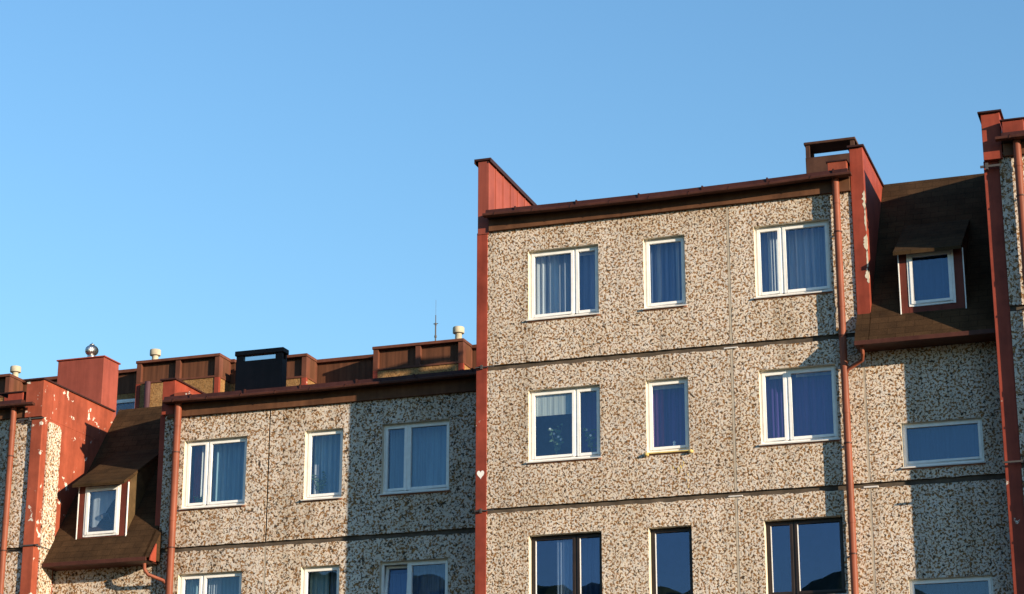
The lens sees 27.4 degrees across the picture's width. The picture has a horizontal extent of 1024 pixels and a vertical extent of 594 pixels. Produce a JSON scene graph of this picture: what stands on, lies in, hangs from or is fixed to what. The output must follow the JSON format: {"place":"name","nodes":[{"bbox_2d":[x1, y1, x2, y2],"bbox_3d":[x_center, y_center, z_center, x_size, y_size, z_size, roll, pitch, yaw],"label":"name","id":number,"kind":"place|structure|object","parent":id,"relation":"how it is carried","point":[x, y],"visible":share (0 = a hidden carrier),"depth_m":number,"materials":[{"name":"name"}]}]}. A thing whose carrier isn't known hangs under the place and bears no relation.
{"place":"outdoors","nodes":[
{"label":"outdoors","id":0,"kind":"place"},
{"bbox_2d":[0,315,475,414],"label":"apartment building","id":1,"kind":"structure","parent":0,"point":[140,385],"depth_m":51.35,"materials":[{"name":"red paint"}]},
{"bbox_2d":[117,398,134,407],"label":"window","id":2,"kind":"structure","parent":1,"relation":"in","point":[124,400],"depth_m":52.94,"materials":[{"name":"white plastic"}]},
{"bbox_2d":[42,347,475,593],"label":"apartment building","id":3,"kind":"structure","parent":0,"point":[389,508],"depth_m":42.78,"materials":[{"name":"paint"}]},
{"bbox_2d":[83,485,120,536],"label":"window","id":4,"kind":"structure","parent":3,"relation":"in","point":[102,496],"depth_m":43.99,"materials":[{"name":"white plastic"}]},
{"bbox_2d":[100,513,111,524],"bbox_3d":[-8.481,4.749,43.931,0.319,0.468,0.176,-2,-17,7],"label":"desk lamp","id":5,"kind":"object","parent":3,"relation":"on","point":[104,515],"visible":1,"depth_m":43.95,"materials":[{"name":"metal"}]},
{"bbox_2d":[194,496,202,502],"bbox_3d":[-6.451,4.254,43.539,0.421,0.304,0.137,-6,-18,18],"label":"houseplant","id":6,"kind":"object","parent":3,"relation":"on","point":[199,500],"visible":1,"depth_m":43.55,"materials":[{"name":"ceramic"}]},
{"bbox_2d":[180,571,241,593],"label":"window","id":7,"kind":"structure","parent":3,"relation":"in","point":[226,582],"depth_m":42.89,"materials":[{"name":"white plastic"}]},
{"bbox_2d":[179,437,246,510],"bbox_3d":[-6.082,3.692,43.485,1.503,1.490,0.496,-6,-18,18],"label":"window","id":8,"kind":"structure","parent":3,"relation":"in","point":[229,475],"depth_m":43.59,"materials":[{"name":"blue glass"}]},
{"bbox_2d":[312,471,326,493],"bbox_3d":[-3.922,3.851,42.769,0.343,0.620,0.160,-6,-18,18],"label":"houseplant","id":9,"kind":"object","parent":3,"relation":"on","point":[321,487],"visible":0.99,"depth_m":42.76,"materials":[{"name":"plant"}]},
{"bbox_2d":[303,565,339,593],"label":"window","id":10,"kind":"structure","parent":3,"relation":"in","point":[319,577],"depth_m":42.17,"materials":[{"name":"white plastic"}]},
{"bbox_2d":[301,429,342,501],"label":"window","id":11,"kind":"structure","parent":3,"relation":"in","point":[328,443],"depth_m":42.85,"materials":[{"name":"blue glass"}]},
{"bbox_2d":[378,420,449,496],"bbox_3d":[-1.880,3.256,42.075,1.515,1.490,0.449,-6,-18,18],"label":"window","id":12,"kind":"structure","parent":3,"relation":"in","point":[419,452],"depth_m":42.22,"materials":[{"name":"blue glass"}]},
{"bbox_2d":[381,559,447,593],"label":"window","id":13,"kind":"structure","parent":3,"relation":"in","point":[429,576],"depth_m":41.49,"materials":[{"name":"blue glass"}]},
{"bbox_2d":[0,0,1023,378],"label":"sky","id":14,"kind":"structure","parent":0,"point":[179,178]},
{"bbox_2d":[474,137,1013,593],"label":"apartment building","id":15,"kind":"structure","parent":0,"point":[801,370],"depth_m":38.91,"materials":[{"name":"paint"}]},
{"bbox_2d":[548,423,563,454],"bbox_3d":[0.844,2.761,39.859,0.326,0.754,0.147,-6,-18,18],"label":"houseplant","id":16,"kind":"object","parent":15,"relation":"in","point":[557,444],"visible":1,"depth_m":39.87,"materials":[{"name":"plant"}]},
{"bbox_2d":[526,245,599,322],"bbox_3d":[1.043,-0.219,40.609,1.485,1.455,0.452,-6,-18,18],"label":"window","id":17,"kind":"structure","parent":15,"relation":"in","point":[565,286],"depth_m":40.74,"materials":[{"name":"white plastic"}]},
{"bbox_2d":[526,386,601,464],"bbox_3d":[1.055,2.466,39.813,1.485,1.455,0.538,-6,-18,18],"label":"window","id":18,"kind":"structure","parent":15,"relation":"in","point":[556,401],"depth_m":39.86,"materials":[{"name":"white plastic"}]},
{"bbox_2d":[531,532,601,593],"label":"window","id":19,"kind":"structure","parent":15,"relation":"in","point":[569,545],"depth_m":39.06,"materials":[{"name":"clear glass"}]},
{"bbox_2d":[583,428,596,451],"bbox_3d":[1.504,2.765,39.650,0.367,0.623,0.137,-2,-17,6],"label":"houseplant","id":20,"kind":"object","parent":15,"relation":"in","point":[589,444],"visible":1,"depth_m":39.67,"materials":[{"name":"plant"}]},
{"bbox_2d":[642,236,687,310],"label":"window","id":21,"kind":"structure","parent":15,"relation":"in","point":[665,283],"depth_m":40.10,"materials":[{"name":"blue glass"}]},
{"bbox_2d":[644,378,689,455],"bbox_3d":[2.939,2.256,39.136,0.880,1.455,0.428,-6,-18,18],"label":"window","id":22,"kind":"structure","parent":15,"relation":"in","point":[669,420],"depth_m":39.28,"materials":[{"name":"blue glass"}]},
{"bbox_2d":[651,527,692,593],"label":"window","id":23,"kind":"structure","parent":15,"relation":"in","point":[679,529],"depth_m":38.40,"materials":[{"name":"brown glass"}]},
{"bbox_2d":[754,220,832,299],"bbox_3d":[5.269,-0.650,39.216,1.485,1.455,0.454,-6,-18,18],"label":"window","id":24,"kind":"structure","parent":15,"relation":"in","point":[808,267],"depth_m":39.33,"materials":[{"name":"blue glass"}]},
{"bbox_2d":[759,365,839,446],"bbox_3d":[5.258,2.016,38.358,1.485,1.455,0.401,-6,-18,18],"label":"window","id":25,"kind":"structure","parent":15,"relation":"in","point":[801,408],"depth_m":38.48,"materials":[{"name":"blue glass"}]},
{"bbox_2d":[766,517,847,593],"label":"window","id":26,"kind":"structure","parent":15,"relation":"in","point":[794,538],"depth_m":37.59,"materials":[{"name":"brown wood"}]},
{"bbox_2d":[906,249,955,306],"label":"window","id":27,"kind":"structure","parent":15,"relation":"in","point":[931,278],"depth_m":38.10,"materials":[{"name":"blue glass"}]},
{"bbox_2d":[901,418,985,469],"bbox_3d":[7.648,2.622,37.239,1.485,0.855,0.284,-6,-18,18],"label":"window","id":28,"kind":"structure","parent":15,"relation":"in","point":[953,443],"depth_m":37.33,"materials":[{"name":"blue glass"}]},
{"bbox_2d":[909,576,993,593],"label":"window","id":29,"kind":"structure","parent":15,"relation":"in","point":[977,584],"depth_m":36.56,"materials":[{"name":"blue glass"}]},
{"bbox_2d":[977,109,1023,593],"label":"apartment building","id":30,"kind":"structure","parent":0,"point":[1003,149],"depth_m":36.78,"materials":[{"name":"paint"}]},
{"label":"ground","id":31,"kind":"structure","parent":0,"visible":0},
{"bbox_2d":[0,343,120,593],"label":"apartment building","id":32,"kind":"structure","parent":31,"relation":"on","point":[52,435],"depth_m":44.23,"materials":[{"name":"paint"}]}
]}

